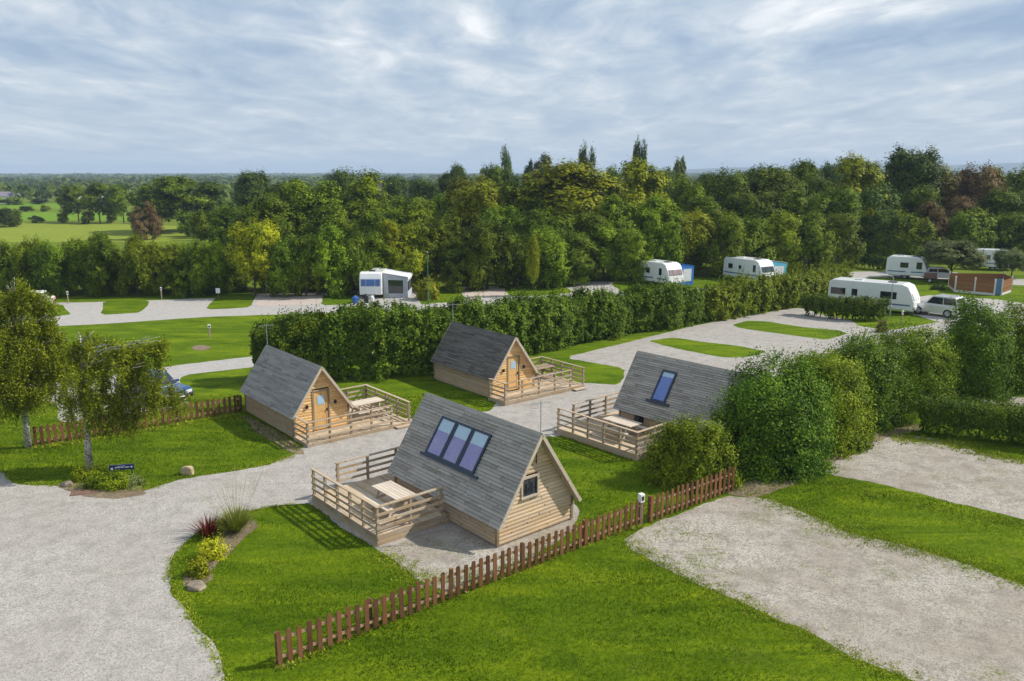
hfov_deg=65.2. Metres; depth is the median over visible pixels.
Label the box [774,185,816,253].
wood tree
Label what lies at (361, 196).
broadleaf tree
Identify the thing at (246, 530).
soil edge
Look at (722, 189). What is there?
broadleaf tree
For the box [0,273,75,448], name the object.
birch tree
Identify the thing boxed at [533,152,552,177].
broadleaf tree
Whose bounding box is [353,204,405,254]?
wood tree
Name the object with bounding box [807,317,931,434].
bush
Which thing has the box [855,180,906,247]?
wood tree
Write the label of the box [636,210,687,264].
wood edge tree
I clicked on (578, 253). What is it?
wood edge tree
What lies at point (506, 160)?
poplar tree
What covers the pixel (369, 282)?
front window
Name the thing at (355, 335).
tall hedge
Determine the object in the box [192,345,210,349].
bare patch
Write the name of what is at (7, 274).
hedgerow tree
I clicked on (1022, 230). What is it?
wood edge tree
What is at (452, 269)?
wood edge tree
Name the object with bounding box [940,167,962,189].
skyline tree
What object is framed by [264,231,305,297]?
hedgerow tree
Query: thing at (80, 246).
hedgerow tree
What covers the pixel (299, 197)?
broadleaf tree
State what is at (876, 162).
skyline tree
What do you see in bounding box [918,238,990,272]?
spreading tree
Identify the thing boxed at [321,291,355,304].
grass strip
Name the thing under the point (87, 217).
field shrub
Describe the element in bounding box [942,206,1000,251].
wood edge tree
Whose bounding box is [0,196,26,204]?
field shrub
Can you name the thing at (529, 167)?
broadleaf tree
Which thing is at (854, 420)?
bush
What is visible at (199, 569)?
shrub
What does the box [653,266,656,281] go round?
door
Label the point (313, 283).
hedgerow tree
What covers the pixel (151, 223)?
field tree
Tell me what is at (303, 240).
hedgerow tree
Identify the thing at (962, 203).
wood tree
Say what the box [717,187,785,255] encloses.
wood tree
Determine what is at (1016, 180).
broadleaf tree
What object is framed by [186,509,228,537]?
cordyline
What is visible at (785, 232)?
wood edge tree
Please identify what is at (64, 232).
field
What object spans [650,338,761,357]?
grass strip
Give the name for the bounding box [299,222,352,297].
hedgerow tree
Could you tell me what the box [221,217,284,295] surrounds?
broadleaf tree
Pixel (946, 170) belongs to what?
broadleaf tree
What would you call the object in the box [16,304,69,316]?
grass strip
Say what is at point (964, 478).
gravel pitch
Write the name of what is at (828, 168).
skyline tree
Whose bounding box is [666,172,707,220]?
broadleaf tree
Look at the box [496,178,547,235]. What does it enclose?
broadleaf tree
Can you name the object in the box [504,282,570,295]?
grass strip
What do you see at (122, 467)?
sign board
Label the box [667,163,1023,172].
hills
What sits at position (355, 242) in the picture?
hedgerow tree
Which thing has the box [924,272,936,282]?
goods trailer
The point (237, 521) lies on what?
ornamental grass
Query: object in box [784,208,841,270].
wood edge tree
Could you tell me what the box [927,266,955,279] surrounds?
parked car
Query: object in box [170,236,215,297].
hedgerow tree
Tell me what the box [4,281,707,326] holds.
site road
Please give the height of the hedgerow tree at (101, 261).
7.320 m
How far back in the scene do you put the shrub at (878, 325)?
62.07 m
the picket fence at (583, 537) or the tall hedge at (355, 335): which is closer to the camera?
the picket fence at (583, 537)
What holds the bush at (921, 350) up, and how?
on the lawn at (230, 338)
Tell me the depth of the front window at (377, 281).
78.57 m
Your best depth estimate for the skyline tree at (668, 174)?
156.03 m
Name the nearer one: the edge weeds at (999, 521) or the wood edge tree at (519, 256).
the edge weeds at (999, 521)
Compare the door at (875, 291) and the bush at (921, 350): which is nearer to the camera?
the bush at (921, 350)
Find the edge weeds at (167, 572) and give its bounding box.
[162,501,298,576]
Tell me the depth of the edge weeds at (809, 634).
22.19 m
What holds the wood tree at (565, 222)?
on the ground at (703, 271)
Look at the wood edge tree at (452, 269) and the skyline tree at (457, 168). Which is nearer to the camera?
the wood edge tree at (452, 269)
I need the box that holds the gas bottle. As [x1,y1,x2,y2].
[364,293,367,302]
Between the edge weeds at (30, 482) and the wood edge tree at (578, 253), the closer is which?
the edge weeds at (30, 482)
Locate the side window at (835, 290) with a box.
[831,287,845,294]
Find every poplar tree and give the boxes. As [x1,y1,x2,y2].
[500,139,514,181]
[578,139,587,171]
[586,146,596,194]
[632,132,640,194]
[639,132,647,187]
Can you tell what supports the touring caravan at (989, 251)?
on the ground at (703, 271)
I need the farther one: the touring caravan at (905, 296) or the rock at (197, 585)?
the touring caravan at (905, 296)
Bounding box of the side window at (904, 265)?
[900,262,908,267]
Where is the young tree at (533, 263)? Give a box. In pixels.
[525,231,539,293]
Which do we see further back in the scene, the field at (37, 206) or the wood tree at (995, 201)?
the field at (37, 206)
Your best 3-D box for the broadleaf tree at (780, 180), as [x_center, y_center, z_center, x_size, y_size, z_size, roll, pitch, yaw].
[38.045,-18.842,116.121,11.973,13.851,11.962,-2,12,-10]
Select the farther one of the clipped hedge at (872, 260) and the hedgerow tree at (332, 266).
the clipped hedge at (872, 260)
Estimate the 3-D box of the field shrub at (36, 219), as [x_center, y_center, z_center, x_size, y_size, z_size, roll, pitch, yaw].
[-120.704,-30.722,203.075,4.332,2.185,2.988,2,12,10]
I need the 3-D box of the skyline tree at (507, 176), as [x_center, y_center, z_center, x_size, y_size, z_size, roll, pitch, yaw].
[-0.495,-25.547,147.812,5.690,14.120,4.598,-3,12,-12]
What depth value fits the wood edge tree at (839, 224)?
101.27 m
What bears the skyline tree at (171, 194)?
on the field at (64, 232)
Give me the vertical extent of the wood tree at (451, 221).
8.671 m
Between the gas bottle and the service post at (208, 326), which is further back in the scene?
the gas bottle
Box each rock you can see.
[60,481,72,486]
[180,466,193,475]
[187,580,206,591]
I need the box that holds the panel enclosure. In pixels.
[948,271,1013,295]
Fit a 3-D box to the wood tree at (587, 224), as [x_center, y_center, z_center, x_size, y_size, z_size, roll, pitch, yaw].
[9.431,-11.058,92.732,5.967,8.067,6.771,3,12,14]
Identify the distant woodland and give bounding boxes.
[0,172,1019,208]
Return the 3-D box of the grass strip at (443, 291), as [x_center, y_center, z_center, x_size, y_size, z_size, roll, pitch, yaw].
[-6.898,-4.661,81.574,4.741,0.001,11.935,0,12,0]
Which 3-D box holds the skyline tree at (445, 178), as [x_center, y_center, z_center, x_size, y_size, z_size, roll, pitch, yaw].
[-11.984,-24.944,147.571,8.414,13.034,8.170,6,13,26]
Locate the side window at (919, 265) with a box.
[916,262,921,269]
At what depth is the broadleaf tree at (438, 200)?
104.91 m
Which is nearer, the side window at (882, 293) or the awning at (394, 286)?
the side window at (882, 293)
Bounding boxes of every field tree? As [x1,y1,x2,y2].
[0,207,23,226]
[53,184,86,221]
[77,181,109,222]
[103,182,134,222]
[128,200,165,239]
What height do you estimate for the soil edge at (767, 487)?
0.001 m
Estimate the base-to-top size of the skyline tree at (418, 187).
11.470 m
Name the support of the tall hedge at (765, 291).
on the lawn at (230, 338)
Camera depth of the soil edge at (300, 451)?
37.26 m
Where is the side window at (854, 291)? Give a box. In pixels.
[851,289,857,295]
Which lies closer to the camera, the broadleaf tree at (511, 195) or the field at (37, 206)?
the broadleaf tree at (511, 195)
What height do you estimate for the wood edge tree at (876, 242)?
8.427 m
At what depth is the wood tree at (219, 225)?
109.37 m
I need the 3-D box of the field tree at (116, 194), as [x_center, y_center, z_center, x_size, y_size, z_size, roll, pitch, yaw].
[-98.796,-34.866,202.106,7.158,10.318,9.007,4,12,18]
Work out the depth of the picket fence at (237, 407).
39.13 m
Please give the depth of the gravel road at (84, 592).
27.08 m
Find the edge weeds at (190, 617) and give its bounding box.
[162,574,236,680]
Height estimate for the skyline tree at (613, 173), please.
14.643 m
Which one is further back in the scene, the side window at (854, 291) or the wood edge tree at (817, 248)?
the wood edge tree at (817, 248)
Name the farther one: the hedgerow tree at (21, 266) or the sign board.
the hedgerow tree at (21, 266)
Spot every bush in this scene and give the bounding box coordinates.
[412,273,439,300]
[630,405,749,495]
[706,345,841,483]
[780,338,884,460]
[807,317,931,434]
[865,308,970,409]
[931,283,1023,401]
[997,295,1023,388]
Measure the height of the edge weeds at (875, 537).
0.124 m
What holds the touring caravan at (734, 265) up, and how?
on the grass strip at (622, 284)
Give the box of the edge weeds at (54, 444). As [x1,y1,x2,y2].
[31,412,239,448]
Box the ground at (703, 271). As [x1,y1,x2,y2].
[0,189,1023,296]
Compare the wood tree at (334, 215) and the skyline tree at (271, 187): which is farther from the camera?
the skyline tree at (271, 187)
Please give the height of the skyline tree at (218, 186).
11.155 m
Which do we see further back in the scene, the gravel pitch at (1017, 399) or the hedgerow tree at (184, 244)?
the hedgerow tree at (184, 244)
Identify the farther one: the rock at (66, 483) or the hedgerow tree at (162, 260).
the hedgerow tree at (162, 260)
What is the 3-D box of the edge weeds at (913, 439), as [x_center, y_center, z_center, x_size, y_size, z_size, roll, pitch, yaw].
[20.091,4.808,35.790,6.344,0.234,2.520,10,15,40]
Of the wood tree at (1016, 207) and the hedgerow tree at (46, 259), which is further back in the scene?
the wood tree at (1016, 207)
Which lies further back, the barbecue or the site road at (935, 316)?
the site road at (935, 316)
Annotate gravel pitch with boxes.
[625,496,1023,680]
[827,434,1023,518]
[977,397,1023,409]
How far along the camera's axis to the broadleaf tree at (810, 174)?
116.18 m
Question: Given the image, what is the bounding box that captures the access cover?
[70,489,97,495]
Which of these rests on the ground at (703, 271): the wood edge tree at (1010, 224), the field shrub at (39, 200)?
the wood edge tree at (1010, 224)
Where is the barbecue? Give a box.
[634,415,643,430]
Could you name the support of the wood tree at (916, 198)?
on the ground at (703, 271)
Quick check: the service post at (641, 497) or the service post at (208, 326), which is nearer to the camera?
the service post at (641, 497)
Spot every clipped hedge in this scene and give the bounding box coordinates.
[798,291,890,321]
[851,250,889,270]
[914,392,1023,444]
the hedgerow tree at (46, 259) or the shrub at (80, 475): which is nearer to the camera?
the shrub at (80, 475)
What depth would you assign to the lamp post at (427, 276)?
76.03 m
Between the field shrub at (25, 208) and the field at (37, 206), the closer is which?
the field shrub at (25, 208)
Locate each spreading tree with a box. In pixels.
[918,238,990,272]
[992,248,1023,276]
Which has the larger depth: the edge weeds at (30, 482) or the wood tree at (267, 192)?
the wood tree at (267, 192)
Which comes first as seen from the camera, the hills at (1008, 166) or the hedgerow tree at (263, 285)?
the hedgerow tree at (263, 285)
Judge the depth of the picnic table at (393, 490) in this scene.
28.12 m
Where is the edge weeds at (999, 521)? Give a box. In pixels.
[822,478,1023,532]
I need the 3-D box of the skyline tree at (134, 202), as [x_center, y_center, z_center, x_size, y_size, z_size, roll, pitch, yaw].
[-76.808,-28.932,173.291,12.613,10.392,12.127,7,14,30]
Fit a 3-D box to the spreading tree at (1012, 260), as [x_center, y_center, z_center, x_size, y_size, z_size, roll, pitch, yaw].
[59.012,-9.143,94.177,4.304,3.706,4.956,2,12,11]
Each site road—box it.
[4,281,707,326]
[850,271,1023,284]
[909,295,1023,322]
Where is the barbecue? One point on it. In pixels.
(640, 419)
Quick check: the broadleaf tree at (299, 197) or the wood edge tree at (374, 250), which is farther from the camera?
the broadleaf tree at (299, 197)
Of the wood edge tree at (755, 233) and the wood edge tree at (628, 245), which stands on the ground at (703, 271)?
the wood edge tree at (755, 233)
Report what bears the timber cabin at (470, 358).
on the lawn at (230, 338)
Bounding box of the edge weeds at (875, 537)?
[745,490,1023,590]
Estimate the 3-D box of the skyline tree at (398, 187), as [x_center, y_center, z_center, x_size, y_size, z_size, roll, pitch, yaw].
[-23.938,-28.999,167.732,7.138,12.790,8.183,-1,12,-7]
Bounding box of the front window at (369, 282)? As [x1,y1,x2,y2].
[366,279,374,285]
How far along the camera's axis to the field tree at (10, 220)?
186.85 m
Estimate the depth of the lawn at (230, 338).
25.21 m
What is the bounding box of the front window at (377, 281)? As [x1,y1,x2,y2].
[375,279,379,285]
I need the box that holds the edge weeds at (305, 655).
[267,522,643,669]
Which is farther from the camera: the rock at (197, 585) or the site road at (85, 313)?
the site road at (85, 313)
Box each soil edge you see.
[56,482,145,497]
[182,520,257,586]
[243,415,303,453]
[729,423,921,496]
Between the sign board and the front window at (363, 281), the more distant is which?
the front window at (363, 281)
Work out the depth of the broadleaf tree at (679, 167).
165.86 m
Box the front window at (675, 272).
[672,270,678,274]
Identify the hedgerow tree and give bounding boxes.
[0,238,19,295]
[7,234,45,290]
[25,238,81,297]
[61,236,106,295]
[78,230,124,297]
[102,255,118,291]
[110,250,142,291]
[112,230,156,296]
[138,239,185,295]
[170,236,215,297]
[178,240,197,290]
[191,236,233,294]
[221,244,257,292]
[250,274,269,289]
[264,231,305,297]
[285,234,326,296]
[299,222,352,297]
[309,251,338,291]
[340,226,372,295]
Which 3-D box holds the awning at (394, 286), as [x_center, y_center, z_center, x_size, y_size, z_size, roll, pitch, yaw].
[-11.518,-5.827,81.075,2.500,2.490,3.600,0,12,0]
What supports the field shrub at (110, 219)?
on the field at (64, 232)
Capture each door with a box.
[313,390,328,429]
[508,356,517,390]
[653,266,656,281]
[742,262,746,276]
[871,287,878,302]
[905,260,911,274]
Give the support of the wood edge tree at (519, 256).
on the grass strip at (539, 288)
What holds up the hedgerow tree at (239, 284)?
on the ground at (703, 271)
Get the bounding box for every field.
[0,203,59,208]
[0,222,207,241]
[9,212,143,220]
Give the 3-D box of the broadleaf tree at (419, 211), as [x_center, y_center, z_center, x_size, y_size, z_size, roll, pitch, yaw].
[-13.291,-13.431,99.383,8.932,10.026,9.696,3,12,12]
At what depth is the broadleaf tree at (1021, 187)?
123.22 m
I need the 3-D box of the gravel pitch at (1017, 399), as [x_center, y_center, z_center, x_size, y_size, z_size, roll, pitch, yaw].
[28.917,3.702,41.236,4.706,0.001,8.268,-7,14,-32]
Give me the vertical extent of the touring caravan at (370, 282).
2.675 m
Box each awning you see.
[383,269,412,297]
[679,263,694,284]
[771,260,787,275]
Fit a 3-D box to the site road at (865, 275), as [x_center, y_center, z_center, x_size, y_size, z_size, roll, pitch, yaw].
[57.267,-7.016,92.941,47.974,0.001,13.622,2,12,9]
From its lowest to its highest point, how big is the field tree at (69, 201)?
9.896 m
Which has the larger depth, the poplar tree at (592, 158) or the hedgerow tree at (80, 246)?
the poplar tree at (592, 158)
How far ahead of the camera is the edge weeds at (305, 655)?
22.01 m
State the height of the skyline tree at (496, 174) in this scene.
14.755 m
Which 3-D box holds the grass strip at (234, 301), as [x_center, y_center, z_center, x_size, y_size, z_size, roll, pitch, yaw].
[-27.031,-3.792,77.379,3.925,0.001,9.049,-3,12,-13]
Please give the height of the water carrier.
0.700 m
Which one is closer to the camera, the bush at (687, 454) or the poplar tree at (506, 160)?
the bush at (687, 454)
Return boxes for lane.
[30,352,372,422]
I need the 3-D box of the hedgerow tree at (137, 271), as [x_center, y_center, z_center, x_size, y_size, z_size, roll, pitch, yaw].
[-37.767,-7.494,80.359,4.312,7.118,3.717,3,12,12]
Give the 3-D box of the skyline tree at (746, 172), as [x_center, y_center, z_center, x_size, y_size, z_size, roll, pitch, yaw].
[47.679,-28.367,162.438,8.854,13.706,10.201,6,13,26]
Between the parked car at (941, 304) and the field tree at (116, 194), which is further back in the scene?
the field tree at (116, 194)
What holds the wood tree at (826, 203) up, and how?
on the ground at (703, 271)
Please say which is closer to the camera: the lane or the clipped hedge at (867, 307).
the lane
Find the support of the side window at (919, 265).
in the touring caravan at (904, 266)
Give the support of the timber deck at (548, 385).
on the lawn at (230, 338)
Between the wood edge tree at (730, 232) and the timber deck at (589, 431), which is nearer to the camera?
the timber deck at (589, 431)
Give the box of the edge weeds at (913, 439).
[886,430,1023,463]
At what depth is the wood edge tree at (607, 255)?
90.22 m
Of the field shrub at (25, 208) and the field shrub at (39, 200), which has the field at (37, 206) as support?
the field shrub at (39, 200)
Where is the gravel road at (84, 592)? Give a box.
[0,308,1023,680]
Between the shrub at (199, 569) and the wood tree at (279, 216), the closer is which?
the shrub at (199, 569)
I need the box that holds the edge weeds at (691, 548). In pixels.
[622,520,740,581]
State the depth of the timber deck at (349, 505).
27.85 m
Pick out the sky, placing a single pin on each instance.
(87, 86)
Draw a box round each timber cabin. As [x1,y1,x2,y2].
[240,325,354,438]
[387,392,581,546]
[430,304,537,396]
[613,351,758,445]
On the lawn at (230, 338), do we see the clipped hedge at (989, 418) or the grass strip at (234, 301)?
the clipped hedge at (989, 418)
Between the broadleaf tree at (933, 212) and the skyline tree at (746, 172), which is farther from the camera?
the skyline tree at (746, 172)
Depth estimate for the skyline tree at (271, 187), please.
157.43 m
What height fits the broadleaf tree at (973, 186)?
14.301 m
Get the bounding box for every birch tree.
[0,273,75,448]
[49,329,192,470]
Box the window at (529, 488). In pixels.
[520,473,540,500]
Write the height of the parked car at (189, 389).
1.450 m
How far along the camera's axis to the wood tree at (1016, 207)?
115.12 m
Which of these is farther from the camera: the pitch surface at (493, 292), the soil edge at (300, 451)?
the pitch surface at (493, 292)
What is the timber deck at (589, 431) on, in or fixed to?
on the gravel road at (84, 592)
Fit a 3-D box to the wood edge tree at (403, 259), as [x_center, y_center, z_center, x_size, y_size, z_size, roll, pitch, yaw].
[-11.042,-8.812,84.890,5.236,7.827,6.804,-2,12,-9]
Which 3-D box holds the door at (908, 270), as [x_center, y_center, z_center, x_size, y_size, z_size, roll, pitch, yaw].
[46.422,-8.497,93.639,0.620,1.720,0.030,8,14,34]
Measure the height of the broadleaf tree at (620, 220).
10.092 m
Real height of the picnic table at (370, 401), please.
0.762 m
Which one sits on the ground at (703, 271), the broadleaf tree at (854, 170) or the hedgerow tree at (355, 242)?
the broadleaf tree at (854, 170)
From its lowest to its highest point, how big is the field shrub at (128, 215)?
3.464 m
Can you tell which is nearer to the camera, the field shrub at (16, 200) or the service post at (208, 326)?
the service post at (208, 326)
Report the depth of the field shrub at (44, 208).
265.88 m
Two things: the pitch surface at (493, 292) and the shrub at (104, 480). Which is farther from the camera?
the pitch surface at (493, 292)
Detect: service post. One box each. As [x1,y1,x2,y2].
[207,324,210,337]
[638,492,644,523]
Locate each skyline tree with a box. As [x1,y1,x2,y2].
[126,183,179,222]
[130,174,226,219]
[186,179,235,214]
[227,167,278,213]
[267,178,309,215]
[319,165,355,197]
[380,173,410,200]
[404,178,441,218]
[421,170,461,207]
[441,161,468,192]
[478,163,506,205]
[497,167,522,210]
[600,164,635,207]
[657,166,675,196]
[692,172,715,184]
[741,166,757,189]
[812,160,853,194]
[872,161,891,203]
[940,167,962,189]
[1002,171,1015,192]
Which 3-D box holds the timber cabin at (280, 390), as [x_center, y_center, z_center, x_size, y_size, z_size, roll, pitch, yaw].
[-10.844,1.776,39.642,3.257,4.434,6.455,-10,15,-39]
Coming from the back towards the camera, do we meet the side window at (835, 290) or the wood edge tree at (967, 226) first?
the wood edge tree at (967, 226)
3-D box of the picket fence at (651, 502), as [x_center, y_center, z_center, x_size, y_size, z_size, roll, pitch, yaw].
[6.680,5.605,29.522,4.715,1.043,0.167,-9,15,-37]
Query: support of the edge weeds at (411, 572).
on the lawn at (230, 338)
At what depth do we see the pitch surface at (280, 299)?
78.50 m
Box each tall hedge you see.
[248,299,326,371]
[312,274,707,381]
[696,259,852,320]
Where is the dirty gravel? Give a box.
[382,501,579,591]
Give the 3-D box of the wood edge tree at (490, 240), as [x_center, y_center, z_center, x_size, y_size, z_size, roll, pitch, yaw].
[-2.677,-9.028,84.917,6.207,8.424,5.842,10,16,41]
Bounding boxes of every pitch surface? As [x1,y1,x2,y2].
[255,292,324,305]
[461,287,504,298]
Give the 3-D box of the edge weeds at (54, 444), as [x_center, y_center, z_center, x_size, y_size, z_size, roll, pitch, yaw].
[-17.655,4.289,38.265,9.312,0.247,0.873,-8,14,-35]
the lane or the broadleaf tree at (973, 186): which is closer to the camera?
the lane
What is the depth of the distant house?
337.83 m
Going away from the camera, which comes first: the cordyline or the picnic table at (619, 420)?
the cordyline
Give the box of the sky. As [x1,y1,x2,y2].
[0,0,1023,173]
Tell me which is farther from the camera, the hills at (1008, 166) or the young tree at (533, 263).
the hills at (1008, 166)
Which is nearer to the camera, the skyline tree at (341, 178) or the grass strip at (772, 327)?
the grass strip at (772, 327)
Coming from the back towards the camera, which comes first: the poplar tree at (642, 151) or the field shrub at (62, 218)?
the field shrub at (62, 218)
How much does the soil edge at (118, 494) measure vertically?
0.001 m
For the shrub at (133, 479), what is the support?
on the soil edge at (118, 494)
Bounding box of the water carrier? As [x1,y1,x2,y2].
[352,295,358,302]
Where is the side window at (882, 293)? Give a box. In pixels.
[880,291,896,298]
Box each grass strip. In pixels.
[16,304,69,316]
[101,300,148,314]
[207,294,254,308]
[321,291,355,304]
[420,287,464,303]
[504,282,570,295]
[612,279,759,291]
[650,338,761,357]
[734,321,846,338]
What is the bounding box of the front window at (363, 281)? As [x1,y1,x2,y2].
[361,279,365,285]
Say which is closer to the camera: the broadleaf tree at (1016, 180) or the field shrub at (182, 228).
the broadleaf tree at (1016, 180)
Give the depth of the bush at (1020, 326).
45.96 m
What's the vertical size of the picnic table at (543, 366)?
0.762 m
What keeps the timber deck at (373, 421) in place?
on the lawn at (230, 338)
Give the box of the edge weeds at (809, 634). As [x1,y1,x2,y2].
[616,534,931,680]
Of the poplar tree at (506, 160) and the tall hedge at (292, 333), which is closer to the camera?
the tall hedge at (292, 333)
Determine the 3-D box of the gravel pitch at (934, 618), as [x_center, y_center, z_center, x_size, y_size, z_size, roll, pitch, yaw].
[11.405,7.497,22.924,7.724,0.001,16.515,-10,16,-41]
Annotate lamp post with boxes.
[427,251,428,302]
[881,274,893,315]
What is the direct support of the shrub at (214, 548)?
on the soil edge at (246, 530)
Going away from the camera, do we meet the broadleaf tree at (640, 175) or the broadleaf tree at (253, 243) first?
the broadleaf tree at (253, 243)
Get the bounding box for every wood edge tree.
[357,229,395,274]
[386,221,428,290]
[409,215,461,284]
[437,228,490,292]
[460,217,515,290]
[488,228,530,288]
[517,223,572,288]
[554,230,601,286]
[582,221,630,281]
[605,227,652,283]
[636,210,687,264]
[664,205,719,273]
[689,209,746,277]
[737,213,777,260]
[753,210,805,271]
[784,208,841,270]
[810,210,865,270]
[841,209,896,256]
[879,209,938,255]
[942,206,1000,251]
[990,210,1023,251]
[1016,221,1023,251]
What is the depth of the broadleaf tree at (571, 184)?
99.26 m
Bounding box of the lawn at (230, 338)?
[0,274,1023,680]
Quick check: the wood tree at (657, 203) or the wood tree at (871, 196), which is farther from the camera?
the wood tree at (871, 196)
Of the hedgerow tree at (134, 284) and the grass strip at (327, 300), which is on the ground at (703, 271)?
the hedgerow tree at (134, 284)
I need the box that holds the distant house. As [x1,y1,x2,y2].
[0,192,20,203]
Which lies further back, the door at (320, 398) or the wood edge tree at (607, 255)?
the wood edge tree at (607, 255)
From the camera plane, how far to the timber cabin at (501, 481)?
27.66 m
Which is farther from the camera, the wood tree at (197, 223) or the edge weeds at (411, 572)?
the wood tree at (197, 223)
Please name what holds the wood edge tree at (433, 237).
on the grass strip at (443, 291)
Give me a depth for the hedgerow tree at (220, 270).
80.28 m
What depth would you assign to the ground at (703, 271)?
104.55 m
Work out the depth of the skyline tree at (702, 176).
155.92 m
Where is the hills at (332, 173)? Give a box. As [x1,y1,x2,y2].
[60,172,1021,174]
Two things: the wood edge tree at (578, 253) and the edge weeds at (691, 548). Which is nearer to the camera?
the edge weeds at (691, 548)
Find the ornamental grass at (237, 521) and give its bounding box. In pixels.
[198,465,262,531]
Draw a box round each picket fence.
[32,395,242,445]
[274,500,643,665]
[647,466,734,521]
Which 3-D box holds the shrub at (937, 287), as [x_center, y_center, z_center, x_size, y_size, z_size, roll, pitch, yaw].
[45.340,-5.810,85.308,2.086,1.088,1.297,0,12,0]
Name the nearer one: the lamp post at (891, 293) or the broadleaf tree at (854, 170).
the lamp post at (891, 293)
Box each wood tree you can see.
[186,206,226,250]
[205,201,251,247]
[227,193,298,243]
[258,179,307,222]
[305,201,361,249]
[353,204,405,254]
[433,205,468,273]
[470,202,525,243]
[519,205,579,266]
[573,210,617,270]
[631,193,689,239]
[681,194,728,268]
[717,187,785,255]
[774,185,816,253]
[803,183,865,264]
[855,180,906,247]
[893,183,946,255]
[938,194,975,241]
[968,185,1023,246]
[1005,188,1023,243]
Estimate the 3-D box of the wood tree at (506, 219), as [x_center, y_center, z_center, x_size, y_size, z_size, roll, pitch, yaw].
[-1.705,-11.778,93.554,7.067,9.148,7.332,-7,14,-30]
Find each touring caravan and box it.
[359,267,386,296]
[639,259,683,284]
[723,256,774,279]
[828,277,928,315]
[885,255,936,279]
[975,248,1022,269]
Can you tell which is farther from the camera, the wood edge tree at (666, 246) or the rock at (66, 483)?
the wood edge tree at (666, 246)
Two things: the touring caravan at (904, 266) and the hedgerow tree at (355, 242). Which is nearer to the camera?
the hedgerow tree at (355, 242)
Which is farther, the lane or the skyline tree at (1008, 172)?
the skyline tree at (1008, 172)
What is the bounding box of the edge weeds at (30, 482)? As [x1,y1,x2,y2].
[0,453,296,490]
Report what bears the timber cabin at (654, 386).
on the lawn at (230, 338)
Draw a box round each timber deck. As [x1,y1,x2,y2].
[293,384,410,447]
[311,447,449,546]
[488,356,585,405]
[554,391,671,460]
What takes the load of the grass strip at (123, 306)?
on the site road at (85, 313)
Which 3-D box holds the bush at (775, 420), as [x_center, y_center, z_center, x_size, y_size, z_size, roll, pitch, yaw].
[11.319,2.691,33.827,6.464,5.232,5.784,-6,13,-28]
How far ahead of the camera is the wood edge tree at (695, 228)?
94.35 m
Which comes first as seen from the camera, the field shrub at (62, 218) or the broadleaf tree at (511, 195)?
the broadleaf tree at (511, 195)
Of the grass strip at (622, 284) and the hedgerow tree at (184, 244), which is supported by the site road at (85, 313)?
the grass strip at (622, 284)
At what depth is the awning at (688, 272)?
88.51 m
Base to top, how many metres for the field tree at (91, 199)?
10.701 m
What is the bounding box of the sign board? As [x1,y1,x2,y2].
[109,464,133,472]
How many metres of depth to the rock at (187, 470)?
32.57 m
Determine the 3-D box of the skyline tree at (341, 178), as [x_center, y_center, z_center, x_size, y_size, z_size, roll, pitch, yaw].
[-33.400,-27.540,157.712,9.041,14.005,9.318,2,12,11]
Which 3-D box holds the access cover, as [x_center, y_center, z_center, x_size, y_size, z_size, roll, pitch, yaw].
[-16.466,5.847,30.804,0.950,0.039,0.420,-4,12,-18]
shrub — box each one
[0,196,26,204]
[19,206,35,211]
[27,215,44,222]
[29,197,48,203]
[40,205,50,211]
[56,213,68,222]
[67,461,106,482]
[79,210,94,223]
[79,468,133,491]
[106,211,116,222]
[123,470,148,488]
[125,211,132,222]
[176,212,195,235]
[181,552,211,579]
[194,532,231,561]
[875,316,887,332]
[929,282,946,289]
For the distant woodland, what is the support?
on the ground at (703, 271)
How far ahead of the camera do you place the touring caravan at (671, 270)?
87.43 m
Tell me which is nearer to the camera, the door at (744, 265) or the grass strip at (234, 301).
the grass strip at (234, 301)
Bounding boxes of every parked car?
[28,290,56,304]
[114,369,192,404]
[914,294,963,317]
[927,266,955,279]
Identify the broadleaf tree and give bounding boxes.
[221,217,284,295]
[273,177,346,241]
[317,166,397,229]
[370,191,440,231]
[378,218,400,267]
[428,189,465,235]
[443,173,504,243]
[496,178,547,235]
[499,158,634,232]
[521,158,534,186]
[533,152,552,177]
[593,193,643,241]
[613,154,674,222]
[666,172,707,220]
[673,156,686,192]
[698,163,756,209]
[745,162,811,210]
[787,157,836,208]
[828,150,895,237]
[874,140,947,213]
[915,199,949,257]
[936,159,1010,214]
[936,162,953,218]
[980,165,1023,215]
[1014,182,1023,193]
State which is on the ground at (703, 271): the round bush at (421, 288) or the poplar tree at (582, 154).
the poplar tree at (582, 154)
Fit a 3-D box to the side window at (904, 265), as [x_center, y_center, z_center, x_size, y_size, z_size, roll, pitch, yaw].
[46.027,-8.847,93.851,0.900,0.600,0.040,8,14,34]
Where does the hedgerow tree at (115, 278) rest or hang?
on the ground at (703, 271)
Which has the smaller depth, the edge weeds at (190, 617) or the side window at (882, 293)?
the edge weeds at (190, 617)
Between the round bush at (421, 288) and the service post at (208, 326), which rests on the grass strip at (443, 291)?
the round bush at (421, 288)
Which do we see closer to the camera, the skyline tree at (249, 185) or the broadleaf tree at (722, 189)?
the broadleaf tree at (722, 189)
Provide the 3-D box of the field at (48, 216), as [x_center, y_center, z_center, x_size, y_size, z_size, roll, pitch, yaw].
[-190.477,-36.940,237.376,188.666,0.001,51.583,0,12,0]
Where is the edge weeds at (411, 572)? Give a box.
[362,535,564,599]
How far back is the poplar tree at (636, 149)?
184.70 m
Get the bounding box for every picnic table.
[349,397,388,419]
[363,480,424,516]
[535,363,560,380]
[599,415,646,441]
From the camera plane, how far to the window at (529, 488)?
26.81 m

